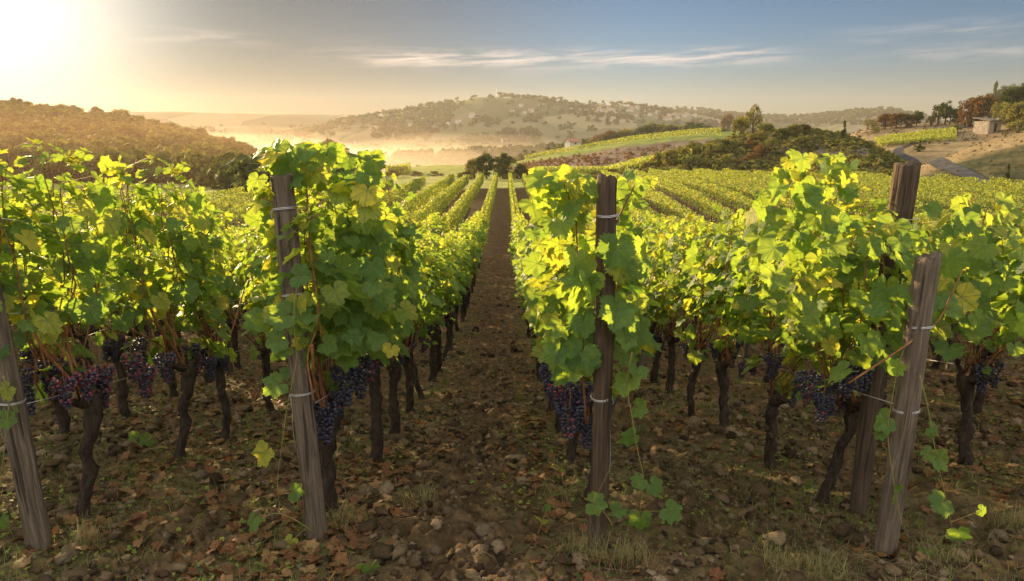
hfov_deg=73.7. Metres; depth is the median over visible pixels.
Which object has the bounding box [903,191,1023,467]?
grapevine
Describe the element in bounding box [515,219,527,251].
grapevine
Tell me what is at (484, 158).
tree
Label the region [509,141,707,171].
ridge undergrowth
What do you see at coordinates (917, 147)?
bush
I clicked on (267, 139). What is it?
hazy hill woods
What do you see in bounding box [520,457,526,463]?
fallen leaf
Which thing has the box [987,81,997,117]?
cypress tree
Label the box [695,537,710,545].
stone
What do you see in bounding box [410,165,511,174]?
meadow rise
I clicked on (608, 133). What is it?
tree
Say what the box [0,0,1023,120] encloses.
sky
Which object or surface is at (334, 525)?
fallen leaf
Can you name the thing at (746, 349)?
wooden post
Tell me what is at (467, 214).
vine row trunks
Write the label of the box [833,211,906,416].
grapevine
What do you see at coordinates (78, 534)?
grass tuft
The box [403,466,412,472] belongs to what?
fallen leaf
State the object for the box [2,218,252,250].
trellis wire
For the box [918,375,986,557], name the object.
vine shoot
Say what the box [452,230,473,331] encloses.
grapevine
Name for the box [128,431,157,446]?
vine shoot
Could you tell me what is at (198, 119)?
hills
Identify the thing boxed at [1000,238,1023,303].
grapevine
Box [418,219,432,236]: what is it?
grapevine
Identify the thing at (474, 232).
grapevine
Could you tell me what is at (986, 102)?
tree
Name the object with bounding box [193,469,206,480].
stone
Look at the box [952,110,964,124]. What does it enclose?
tree
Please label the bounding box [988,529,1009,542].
stone
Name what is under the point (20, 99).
tree
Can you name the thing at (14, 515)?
clover weeds
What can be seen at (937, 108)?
tree
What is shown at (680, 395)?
grass tuft
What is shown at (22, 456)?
wooden post
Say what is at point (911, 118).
tree
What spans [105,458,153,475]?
grass tuft
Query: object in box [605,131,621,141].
tree
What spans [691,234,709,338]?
grapevine
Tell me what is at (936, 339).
grapevine
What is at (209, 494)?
fallen leaf
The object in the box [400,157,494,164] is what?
misty ridge
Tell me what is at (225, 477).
fallen leaf
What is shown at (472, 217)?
grapevine
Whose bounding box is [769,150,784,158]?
bush
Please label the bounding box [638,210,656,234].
grapevine
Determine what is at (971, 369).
grapevine
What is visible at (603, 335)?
wooden post
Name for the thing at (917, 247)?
grapevine
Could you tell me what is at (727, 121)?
tree
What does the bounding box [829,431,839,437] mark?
fallen leaf
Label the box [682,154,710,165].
bush
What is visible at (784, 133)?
bush
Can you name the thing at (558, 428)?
grapevine
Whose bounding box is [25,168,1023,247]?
vine rows
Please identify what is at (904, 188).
wooden post
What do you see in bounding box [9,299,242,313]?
trellis wire
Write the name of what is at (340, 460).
fallen leaf
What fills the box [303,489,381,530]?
grass tuft
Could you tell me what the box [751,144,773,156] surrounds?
bush
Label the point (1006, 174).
cypress tree
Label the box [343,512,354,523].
fallen leaf
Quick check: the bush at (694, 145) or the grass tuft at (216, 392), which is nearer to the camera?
the grass tuft at (216, 392)
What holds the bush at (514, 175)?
on the ground
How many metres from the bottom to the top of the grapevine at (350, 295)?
2.169 m
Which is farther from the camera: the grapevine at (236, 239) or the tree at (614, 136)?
the tree at (614, 136)
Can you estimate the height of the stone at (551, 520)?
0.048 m
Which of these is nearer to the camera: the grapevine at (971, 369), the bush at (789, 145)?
the grapevine at (971, 369)
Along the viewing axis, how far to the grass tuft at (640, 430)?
6.09 m
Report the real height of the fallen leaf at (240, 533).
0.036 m
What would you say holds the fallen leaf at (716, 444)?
on the ground
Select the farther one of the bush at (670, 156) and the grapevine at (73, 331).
the bush at (670, 156)
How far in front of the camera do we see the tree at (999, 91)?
395.17 m
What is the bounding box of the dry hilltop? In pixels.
[851,120,1023,164]
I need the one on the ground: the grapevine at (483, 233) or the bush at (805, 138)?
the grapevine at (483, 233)
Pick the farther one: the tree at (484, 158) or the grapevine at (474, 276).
the tree at (484, 158)
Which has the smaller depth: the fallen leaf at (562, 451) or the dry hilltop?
the fallen leaf at (562, 451)
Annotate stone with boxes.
[53,552,72,565]
[111,523,121,529]
[149,474,158,480]
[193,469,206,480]
[236,459,246,465]
[356,485,373,495]
[411,553,420,561]
[430,545,442,555]
[443,506,453,514]
[469,544,488,555]
[475,522,495,539]
[548,518,556,524]
[680,480,693,488]
[691,443,700,448]
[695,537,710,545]
[747,506,756,511]
[817,546,830,555]
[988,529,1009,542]
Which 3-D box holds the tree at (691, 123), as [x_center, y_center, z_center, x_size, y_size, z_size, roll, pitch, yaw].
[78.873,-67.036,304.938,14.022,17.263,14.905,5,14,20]
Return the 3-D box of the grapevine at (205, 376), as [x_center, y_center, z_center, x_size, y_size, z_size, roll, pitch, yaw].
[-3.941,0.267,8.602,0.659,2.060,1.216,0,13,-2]
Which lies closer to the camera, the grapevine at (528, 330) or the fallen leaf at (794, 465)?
the fallen leaf at (794, 465)
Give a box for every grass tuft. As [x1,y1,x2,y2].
[51,503,132,549]
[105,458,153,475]
[173,445,209,462]
[206,383,232,397]
[233,490,278,517]
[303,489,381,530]
[338,437,371,449]
[398,472,457,508]
[511,390,533,401]
[533,473,585,503]
[536,518,608,564]
[559,519,650,575]
[606,528,681,571]
[625,422,654,435]
[670,387,685,396]
[680,393,748,413]
[735,532,832,578]
[790,539,860,580]
[901,530,998,578]
[970,498,1023,530]
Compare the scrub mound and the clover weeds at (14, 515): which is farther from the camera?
the scrub mound
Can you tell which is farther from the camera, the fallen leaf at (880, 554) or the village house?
the village house
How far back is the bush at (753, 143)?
101.38 m
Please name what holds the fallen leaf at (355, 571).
on the ground
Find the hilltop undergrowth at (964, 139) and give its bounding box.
[850,118,1021,148]
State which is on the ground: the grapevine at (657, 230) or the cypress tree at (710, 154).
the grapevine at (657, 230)
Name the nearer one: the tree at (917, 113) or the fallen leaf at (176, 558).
the fallen leaf at (176, 558)
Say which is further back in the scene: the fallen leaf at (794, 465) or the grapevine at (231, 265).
the grapevine at (231, 265)
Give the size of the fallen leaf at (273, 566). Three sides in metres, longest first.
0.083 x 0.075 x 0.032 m
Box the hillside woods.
[0,101,356,196]
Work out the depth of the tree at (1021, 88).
134.41 m
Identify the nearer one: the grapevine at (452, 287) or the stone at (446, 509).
the stone at (446, 509)
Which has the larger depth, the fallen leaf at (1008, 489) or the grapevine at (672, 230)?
the grapevine at (672, 230)
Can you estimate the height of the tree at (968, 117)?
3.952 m
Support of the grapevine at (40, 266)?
on the ground
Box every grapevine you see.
[0,137,147,518]
[0,167,27,293]
[7,197,102,433]
[26,239,65,363]
[56,222,141,417]
[63,221,106,374]
[64,155,228,461]
[65,229,86,361]
[117,226,180,396]
[118,244,154,365]
[159,178,244,439]
[176,243,228,382]
[213,241,249,369]
[222,228,251,330]
[223,222,245,233]
[226,236,262,358]
[231,222,277,410]
[241,138,417,512]
[248,232,300,398]
[333,172,424,462]
[377,195,426,433]
[394,232,441,413]
[410,230,449,399]
[416,225,459,381]
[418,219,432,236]
[423,216,436,234]
[427,211,443,234]
[428,231,465,372]
[433,210,444,236]
[441,230,465,350]
[443,239,459,357]
[449,235,469,338]
[452,220,475,307]
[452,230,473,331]
[457,236,474,321]
[458,227,480,316]
[462,219,479,296]
[462,229,481,303]
[466,216,483,279]
[467,220,482,292]
[469,215,483,275]
[470,214,485,254]
[473,210,487,268]
[473,224,482,286]
[508,231,523,267]
[509,221,526,272]
[510,215,528,237]
[510,224,525,321]
[511,253,536,357]
[513,217,527,235]
[513,250,536,368]
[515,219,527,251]
[515,225,554,411]
[515,239,531,337]
[518,164,661,501]
[521,267,542,381]
[525,205,622,461]
[533,302,562,434]
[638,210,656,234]
[642,220,702,393]
[644,229,658,241]
[644,236,690,382]
[645,217,661,234]
[648,218,665,237]
[653,204,737,416]
[659,224,685,235]
[663,224,680,305]
[673,233,707,339]
[681,212,696,229]
[682,208,760,426]
[687,214,709,229]
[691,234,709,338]
[724,189,863,469]
[725,230,744,242]
[728,246,745,367]
[736,149,1023,503]
[753,223,774,382]
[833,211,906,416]
[838,212,967,431]
[902,250,947,354]
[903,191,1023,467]
[931,236,952,368]
[964,236,1011,375]
[966,218,1011,414]
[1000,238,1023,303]
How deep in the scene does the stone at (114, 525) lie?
3.71 m
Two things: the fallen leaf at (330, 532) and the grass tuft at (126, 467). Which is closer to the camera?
the fallen leaf at (330, 532)
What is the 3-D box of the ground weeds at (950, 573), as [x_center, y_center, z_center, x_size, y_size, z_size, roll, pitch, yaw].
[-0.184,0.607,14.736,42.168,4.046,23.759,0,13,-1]
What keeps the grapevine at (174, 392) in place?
on the ground
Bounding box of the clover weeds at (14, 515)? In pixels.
[0,325,1023,580]
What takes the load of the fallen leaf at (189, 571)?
on the ground
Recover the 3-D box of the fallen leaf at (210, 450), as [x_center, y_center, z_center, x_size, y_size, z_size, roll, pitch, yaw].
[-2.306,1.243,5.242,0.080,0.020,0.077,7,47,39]
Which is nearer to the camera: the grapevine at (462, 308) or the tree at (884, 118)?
the grapevine at (462, 308)
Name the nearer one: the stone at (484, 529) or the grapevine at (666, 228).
the stone at (484, 529)
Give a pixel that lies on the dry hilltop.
(932, 151)
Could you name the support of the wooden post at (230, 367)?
on the ground
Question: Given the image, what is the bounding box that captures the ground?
[0,174,1023,580]
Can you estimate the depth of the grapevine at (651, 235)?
15.55 m
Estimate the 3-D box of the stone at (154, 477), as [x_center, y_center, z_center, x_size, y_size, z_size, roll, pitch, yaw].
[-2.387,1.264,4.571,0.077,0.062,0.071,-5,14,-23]
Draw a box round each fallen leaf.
[135,488,148,497]
[140,472,153,476]
[154,469,166,473]
[172,551,183,561]
[180,567,195,579]
[204,489,217,498]
[206,449,214,456]
[218,473,228,481]
[220,573,232,580]
[233,479,247,484]
[234,566,245,576]
[236,531,255,542]
[260,572,273,576]
[266,563,281,573]
[279,561,290,567]
[281,516,296,525]
[296,541,310,551]
[297,554,305,561]
[303,564,316,575]
[322,529,337,535]
[328,520,341,529]
[329,550,349,565]
[335,458,344,464]
[341,482,355,489]
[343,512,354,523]
[352,567,361,573]
[385,540,392,544]
[401,451,412,456]
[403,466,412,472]
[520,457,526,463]
[532,447,541,455]
[532,483,542,488]
[536,522,553,532]
[557,448,565,453]
[563,476,575,485]
[601,552,613,560]
[713,442,722,447]
[792,462,800,469]
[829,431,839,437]
[877,552,896,557]
[921,505,934,513]
[956,518,967,526]
[1002,486,1014,492]
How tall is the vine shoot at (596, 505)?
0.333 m
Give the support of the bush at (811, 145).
on the scrub mound
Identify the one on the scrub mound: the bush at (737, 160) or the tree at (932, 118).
the bush at (737, 160)
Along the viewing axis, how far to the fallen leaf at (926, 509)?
3.88 m
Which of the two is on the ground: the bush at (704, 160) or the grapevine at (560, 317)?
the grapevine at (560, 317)
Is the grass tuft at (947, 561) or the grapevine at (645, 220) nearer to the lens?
the grass tuft at (947, 561)
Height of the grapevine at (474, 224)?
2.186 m
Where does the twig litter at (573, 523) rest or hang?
on the ground
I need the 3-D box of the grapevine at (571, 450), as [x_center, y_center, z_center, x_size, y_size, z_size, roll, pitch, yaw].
[0.379,0.293,4.820,0.546,2.191,1.316,-3,13,-11]
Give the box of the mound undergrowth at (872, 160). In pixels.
[590,127,907,179]
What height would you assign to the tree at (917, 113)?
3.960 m
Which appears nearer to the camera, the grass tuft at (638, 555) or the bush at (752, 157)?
the grass tuft at (638, 555)
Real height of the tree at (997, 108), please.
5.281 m
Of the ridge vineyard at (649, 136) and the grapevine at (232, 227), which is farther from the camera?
the ridge vineyard at (649, 136)
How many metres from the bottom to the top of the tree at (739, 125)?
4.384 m
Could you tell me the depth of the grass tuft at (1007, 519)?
3.75 m
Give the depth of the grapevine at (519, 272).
9.68 m
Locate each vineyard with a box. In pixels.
[385,162,410,174]
[524,127,721,159]
[533,147,692,173]
[874,127,957,145]
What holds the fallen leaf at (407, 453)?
on the ground
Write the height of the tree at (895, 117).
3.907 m
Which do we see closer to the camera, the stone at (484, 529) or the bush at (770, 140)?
the stone at (484, 529)
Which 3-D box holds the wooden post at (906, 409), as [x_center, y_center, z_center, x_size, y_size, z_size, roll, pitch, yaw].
[1.843,0.615,3.205,0.128,1.619,0.116,-7,14,-40]
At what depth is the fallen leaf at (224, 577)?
3.03 m
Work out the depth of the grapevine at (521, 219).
20.12 m
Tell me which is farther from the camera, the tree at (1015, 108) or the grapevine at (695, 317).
the tree at (1015, 108)
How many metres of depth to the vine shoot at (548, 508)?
3.53 m
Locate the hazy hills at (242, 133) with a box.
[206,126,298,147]
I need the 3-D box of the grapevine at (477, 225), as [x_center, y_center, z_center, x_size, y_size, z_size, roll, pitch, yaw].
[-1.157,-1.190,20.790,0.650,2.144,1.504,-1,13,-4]
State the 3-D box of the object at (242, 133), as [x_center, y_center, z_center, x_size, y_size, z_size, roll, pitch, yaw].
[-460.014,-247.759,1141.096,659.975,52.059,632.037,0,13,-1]
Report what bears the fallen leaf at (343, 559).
on the ground
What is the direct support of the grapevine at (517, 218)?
on the ground
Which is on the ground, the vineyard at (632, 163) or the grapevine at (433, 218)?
the grapevine at (433, 218)
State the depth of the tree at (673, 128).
283.00 m
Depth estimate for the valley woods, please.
409.23 m
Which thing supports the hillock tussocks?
on the brown hillock
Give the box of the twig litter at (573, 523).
[0,402,1023,580]
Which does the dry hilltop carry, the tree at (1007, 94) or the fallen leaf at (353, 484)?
the tree at (1007, 94)
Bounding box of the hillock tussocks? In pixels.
[886,133,1023,197]
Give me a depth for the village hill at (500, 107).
876.77 m
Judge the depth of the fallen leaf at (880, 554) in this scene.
3.24 m
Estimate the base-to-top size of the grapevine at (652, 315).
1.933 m
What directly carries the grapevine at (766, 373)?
on the ground
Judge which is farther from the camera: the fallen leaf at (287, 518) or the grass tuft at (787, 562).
the fallen leaf at (287, 518)
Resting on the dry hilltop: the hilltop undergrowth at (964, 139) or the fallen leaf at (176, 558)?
the hilltop undergrowth at (964, 139)
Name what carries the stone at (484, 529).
on the ground
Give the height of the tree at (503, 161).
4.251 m
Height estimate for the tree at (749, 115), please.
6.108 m
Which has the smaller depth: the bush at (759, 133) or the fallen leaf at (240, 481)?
the fallen leaf at (240, 481)
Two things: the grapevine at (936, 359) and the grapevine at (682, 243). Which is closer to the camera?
the grapevine at (936, 359)
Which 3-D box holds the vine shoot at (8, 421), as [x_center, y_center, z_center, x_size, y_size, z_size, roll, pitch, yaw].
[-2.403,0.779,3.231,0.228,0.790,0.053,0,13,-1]
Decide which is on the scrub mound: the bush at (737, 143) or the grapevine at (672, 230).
the bush at (737, 143)
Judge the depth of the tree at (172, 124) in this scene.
235.96 m
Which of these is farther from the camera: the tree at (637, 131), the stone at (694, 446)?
the tree at (637, 131)
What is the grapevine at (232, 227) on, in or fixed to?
on the ground
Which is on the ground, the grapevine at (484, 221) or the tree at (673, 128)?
the grapevine at (484, 221)
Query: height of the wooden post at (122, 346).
1.902 m
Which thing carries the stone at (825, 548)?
on the ground
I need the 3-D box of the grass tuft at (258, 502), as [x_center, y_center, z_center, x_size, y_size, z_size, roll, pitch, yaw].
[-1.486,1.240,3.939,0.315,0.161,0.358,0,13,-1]
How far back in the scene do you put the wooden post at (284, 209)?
3.31 m
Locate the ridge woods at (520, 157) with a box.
[507,125,755,160]
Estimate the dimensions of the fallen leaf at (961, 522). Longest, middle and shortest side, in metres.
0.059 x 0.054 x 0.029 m
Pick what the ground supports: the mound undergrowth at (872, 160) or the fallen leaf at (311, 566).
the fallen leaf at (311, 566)
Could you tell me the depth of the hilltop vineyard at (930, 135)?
129.38 m
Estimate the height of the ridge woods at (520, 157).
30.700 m
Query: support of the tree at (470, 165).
on the ground
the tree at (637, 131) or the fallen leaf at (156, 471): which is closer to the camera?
the fallen leaf at (156, 471)
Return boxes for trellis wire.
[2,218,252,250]
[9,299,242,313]
[27,344,262,403]
[657,327,893,403]
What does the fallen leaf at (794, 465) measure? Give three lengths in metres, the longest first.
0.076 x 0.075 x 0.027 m
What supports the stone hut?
on the dry hilltop
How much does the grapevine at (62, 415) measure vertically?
2.140 m
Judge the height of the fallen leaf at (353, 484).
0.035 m
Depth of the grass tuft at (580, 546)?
3.28 m
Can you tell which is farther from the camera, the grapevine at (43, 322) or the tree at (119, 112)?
the tree at (119, 112)
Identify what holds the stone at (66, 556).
on the ground
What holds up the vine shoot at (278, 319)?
attached to the wooden post at (284, 209)
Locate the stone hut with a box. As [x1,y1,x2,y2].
[972,117,1001,133]
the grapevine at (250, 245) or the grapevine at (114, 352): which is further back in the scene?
the grapevine at (250, 245)
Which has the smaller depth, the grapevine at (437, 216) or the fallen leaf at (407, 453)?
the fallen leaf at (407, 453)
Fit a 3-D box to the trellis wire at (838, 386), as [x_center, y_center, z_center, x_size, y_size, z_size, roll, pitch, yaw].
[1.810,-0.249,12.421,0.003,2.430,18.000,0,13,-1]
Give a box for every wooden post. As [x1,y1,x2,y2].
[0,281,52,551]
[116,303,126,374]
[215,251,232,374]
[270,172,328,540]
[587,173,619,550]
[639,248,651,365]
[742,342,749,373]
[850,159,920,514]
[873,251,941,557]
[945,320,958,371]
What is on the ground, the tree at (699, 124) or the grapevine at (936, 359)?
the grapevine at (936, 359)
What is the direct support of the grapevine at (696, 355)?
on the ground
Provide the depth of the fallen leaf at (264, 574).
3.05 m
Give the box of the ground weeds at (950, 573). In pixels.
[0,263,1023,580]
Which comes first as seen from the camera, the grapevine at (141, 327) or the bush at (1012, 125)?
the grapevine at (141, 327)
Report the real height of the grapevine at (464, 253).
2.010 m
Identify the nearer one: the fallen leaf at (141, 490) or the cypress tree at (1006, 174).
the fallen leaf at (141, 490)
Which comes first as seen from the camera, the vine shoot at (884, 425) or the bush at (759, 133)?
the vine shoot at (884, 425)
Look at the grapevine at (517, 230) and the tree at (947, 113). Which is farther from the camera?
the tree at (947, 113)
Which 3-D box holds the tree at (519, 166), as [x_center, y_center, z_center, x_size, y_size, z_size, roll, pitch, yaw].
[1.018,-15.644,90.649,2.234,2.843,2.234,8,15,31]
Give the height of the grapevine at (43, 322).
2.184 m
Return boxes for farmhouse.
[563,138,581,149]
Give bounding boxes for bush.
[385,169,400,176]
[410,171,422,175]
[427,171,443,175]
[456,170,476,178]
[501,171,521,178]
[640,159,659,167]
[673,146,690,160]
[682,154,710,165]
[683,140,702,153]
[700,143,722,153]
[711,158,731,164]
[717,139,734,151]
[728,138,745,148]
[728,158,742,166]
[741,160,755,167]
[742,152,763,160]
[744,139,758,151]
[746,130,768,141]
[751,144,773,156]
[763,137,781,146]
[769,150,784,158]
[777,129,793,139]
[780,142,794,150]
[793,135,810,144]
[805,143,819,149]
[869,127,880,132]
[913,146,925,151]
[1005,119,1023,132]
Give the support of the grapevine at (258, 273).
on the ground
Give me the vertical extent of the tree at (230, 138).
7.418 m
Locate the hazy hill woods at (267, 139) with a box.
[178,121,302,149]
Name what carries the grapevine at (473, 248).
on the ground
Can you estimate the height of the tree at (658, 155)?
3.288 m
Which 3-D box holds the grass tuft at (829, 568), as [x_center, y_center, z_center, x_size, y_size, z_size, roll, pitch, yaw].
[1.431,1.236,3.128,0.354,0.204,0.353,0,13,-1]
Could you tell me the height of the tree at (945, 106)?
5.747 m
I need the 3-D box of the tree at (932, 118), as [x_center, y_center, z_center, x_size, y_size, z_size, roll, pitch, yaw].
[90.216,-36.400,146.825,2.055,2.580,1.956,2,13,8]
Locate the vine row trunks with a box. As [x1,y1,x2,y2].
[60,191,1022,249]
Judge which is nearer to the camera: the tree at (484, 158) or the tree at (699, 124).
the tree at (484, 158)
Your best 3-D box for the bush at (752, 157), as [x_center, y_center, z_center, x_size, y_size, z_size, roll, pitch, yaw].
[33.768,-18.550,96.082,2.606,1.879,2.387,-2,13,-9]
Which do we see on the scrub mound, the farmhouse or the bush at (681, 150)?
the bush at (681, 150)
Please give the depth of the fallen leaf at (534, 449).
5.15 m
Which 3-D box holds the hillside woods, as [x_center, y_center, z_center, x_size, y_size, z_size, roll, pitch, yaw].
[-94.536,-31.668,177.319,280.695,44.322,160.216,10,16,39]
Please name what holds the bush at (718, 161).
on the scrub mound
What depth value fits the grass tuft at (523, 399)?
7.61 m
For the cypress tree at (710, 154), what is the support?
on the scrub mound
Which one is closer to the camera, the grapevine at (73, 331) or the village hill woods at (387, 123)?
the grapevine at (73, 331)
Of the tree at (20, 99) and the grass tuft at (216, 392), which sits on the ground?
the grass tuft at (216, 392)
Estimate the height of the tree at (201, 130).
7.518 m
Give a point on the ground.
(492, 288)
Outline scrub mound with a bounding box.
[593,133,892,178]
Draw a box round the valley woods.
[349,142,550,172]
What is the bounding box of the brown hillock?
[888,133,1023,196]
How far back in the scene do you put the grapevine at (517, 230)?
18.92 m
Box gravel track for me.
[893,132,1002,190]
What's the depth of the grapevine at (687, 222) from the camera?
22.91 m
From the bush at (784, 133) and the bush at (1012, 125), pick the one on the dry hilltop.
the bush at (1012, 125)
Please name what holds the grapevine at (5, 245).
on the ground
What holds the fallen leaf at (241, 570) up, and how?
on the ground
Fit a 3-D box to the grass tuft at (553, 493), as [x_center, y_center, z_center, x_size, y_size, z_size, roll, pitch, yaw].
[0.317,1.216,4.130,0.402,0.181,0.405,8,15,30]
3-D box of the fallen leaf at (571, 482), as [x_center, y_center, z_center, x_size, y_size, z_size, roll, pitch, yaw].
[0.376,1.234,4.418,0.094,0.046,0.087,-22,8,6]
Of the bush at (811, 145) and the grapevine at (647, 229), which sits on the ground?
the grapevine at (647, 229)
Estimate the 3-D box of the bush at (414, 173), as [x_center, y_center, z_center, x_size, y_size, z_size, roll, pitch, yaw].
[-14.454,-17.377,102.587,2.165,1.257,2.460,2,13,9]
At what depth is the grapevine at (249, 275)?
7.53 m
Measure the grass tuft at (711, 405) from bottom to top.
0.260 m
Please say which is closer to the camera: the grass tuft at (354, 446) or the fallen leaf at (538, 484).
the fallen leaf at (538, 484)
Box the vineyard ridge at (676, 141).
[416,131,739,174]
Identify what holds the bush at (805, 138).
on the scrub mound
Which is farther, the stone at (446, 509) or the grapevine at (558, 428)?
the grapevine at (558, 428)
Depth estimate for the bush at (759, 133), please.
105.56 m
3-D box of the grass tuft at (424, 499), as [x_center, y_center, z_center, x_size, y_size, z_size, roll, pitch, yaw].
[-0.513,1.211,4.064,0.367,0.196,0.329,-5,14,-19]
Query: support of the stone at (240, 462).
on the ground
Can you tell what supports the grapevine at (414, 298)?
on the ground
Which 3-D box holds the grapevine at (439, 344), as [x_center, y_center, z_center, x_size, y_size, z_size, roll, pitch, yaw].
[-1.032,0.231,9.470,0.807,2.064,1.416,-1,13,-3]
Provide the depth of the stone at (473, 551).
3.35 m
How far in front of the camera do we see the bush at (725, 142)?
104.10 m
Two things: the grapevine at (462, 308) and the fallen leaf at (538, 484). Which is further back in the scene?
the grapevine at (462, 308)
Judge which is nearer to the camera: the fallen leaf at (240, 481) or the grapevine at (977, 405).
the fallen leaf at (240, 481)
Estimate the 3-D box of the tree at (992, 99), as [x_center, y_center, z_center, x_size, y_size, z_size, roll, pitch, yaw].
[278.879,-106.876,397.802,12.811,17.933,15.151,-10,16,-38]
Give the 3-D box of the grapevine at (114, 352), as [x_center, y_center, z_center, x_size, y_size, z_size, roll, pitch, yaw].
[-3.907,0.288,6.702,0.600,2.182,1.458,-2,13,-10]
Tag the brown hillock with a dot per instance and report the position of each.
(1000, 154)
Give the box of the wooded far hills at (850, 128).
[679,109,943,133]
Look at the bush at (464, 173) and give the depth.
90.39 m
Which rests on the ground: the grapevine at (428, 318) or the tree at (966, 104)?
the grapevine at (428, 318)
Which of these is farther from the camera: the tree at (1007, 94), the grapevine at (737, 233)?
the tree at (1007, 94)
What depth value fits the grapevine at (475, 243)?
16.71 m
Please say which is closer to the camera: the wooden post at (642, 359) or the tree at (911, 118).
the wooden post at (642, 359)
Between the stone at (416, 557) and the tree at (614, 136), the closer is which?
the stone at (416, 557)
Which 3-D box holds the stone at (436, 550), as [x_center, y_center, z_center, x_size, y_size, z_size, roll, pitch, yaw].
[-0.383,1.318,3.450,0.057,0.051,0.069,-11,17,-40]
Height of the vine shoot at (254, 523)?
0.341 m
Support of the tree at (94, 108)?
on the wooded hill
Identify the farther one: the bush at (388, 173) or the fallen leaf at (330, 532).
the bush at (388, 173)
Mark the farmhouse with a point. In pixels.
(569, 142)
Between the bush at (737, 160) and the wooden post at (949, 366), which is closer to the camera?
the wooden post at (949, 366)
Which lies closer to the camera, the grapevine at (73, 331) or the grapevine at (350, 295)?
the grapevine at (350, 295)
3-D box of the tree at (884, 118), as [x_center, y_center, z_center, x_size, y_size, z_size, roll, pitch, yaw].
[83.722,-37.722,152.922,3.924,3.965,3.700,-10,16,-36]
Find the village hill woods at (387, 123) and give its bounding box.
[281,92,757,157]
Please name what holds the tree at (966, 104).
on the dry hilltop
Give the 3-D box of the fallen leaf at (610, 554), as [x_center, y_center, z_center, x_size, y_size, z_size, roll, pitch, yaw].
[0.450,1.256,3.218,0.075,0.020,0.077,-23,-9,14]
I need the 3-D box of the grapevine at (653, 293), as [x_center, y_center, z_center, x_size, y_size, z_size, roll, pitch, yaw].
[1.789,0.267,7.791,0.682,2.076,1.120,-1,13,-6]
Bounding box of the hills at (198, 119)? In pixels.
[129,111,356,128]
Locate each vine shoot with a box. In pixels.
[0,375,18,529]
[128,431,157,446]
[247,512,315,554]
[251,263,313,508]
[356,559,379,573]
[534,503,551,533]
[585,461,613,523]
[608,351,682,529]
[873,336,907,527]
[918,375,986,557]
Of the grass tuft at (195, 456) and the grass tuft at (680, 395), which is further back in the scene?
the grass tuft at (680, 395)
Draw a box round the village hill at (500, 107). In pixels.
[287,97,755,156]
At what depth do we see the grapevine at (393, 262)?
4.97 m
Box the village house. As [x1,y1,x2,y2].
[469,112,474,117]
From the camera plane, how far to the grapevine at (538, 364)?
8.94 m
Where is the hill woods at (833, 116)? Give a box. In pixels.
[666,106,955,133]
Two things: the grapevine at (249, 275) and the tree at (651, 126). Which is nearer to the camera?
the grapevine at (249, 275)
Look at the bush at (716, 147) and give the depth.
103.33 m
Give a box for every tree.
[3,97,22,104]
[12,98,29,105]
[87,105,104,112]
[111,109,129,115]
[166,121,181,126]
[191,126,208,134]
[225,136,234,141]
[464,158,482,178]
[474,152,496,178]
[492,152,516,178]
[512,162,527,178]
[589,133,604,142]
[600,130,616,142]
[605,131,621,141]
[616,128,635,139]
[634,128,649,137]
[638,122,659,134]
[650,151,664,166]
[653,123,670,133]
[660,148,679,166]
[667,124,679,132]
[679,121,699,130]
[696,122,709,128]
[701,145,704,164]
[708,145,711,158]
[719,113,733,129]
[732,116,750,135]
[742,104,762,132]
[756,122,775,137]
[786,123,803,135]
[800,124,811,133]
[841,120,845,138]
[862,118,874,127]
[876,113,895,128]
[887,112,906,128]
[900,113,916,127]
[914,110,924,125]
[926,116,936,125]
[932,102,946,124]
[940,100,953,124]
[943,108,957,124]
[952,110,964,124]
[956,97,986,122]
[956,110,973,127]
[967,94,999,120]
[985,92,1003,114]
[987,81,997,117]
[990,101,1010,122]
[994,85,1011,98]
[998,102,1023,129]
[999,84,1023,104]
[1004,163,1009,184]
[1007,100,1023,127]
[1011,83,1023,102]
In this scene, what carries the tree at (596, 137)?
on the vineyard ridge at (676, 141)
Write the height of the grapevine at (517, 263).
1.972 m
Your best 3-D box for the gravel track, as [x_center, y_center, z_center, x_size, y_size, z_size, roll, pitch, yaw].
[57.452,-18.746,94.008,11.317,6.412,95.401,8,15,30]
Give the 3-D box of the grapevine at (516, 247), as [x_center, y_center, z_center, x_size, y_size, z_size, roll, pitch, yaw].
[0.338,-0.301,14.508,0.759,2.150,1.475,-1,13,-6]
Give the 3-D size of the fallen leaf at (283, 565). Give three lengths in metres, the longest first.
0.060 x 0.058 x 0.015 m
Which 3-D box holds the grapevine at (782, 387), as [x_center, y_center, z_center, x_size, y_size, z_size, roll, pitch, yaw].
[1.908,0.363,4.646,0.694,2.042,1.303,0,13,1]
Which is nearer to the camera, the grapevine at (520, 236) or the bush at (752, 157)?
the grapevine at (520, 236)
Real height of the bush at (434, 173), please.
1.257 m
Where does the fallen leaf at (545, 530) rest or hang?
on the ground
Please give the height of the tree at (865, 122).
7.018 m
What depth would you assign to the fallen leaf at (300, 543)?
3.37 m
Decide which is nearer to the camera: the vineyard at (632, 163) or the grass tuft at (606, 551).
the grass tuft at (606, 551)
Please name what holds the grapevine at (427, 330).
on the ground
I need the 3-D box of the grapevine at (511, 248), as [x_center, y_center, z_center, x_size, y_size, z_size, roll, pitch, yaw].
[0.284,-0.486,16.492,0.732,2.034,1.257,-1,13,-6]

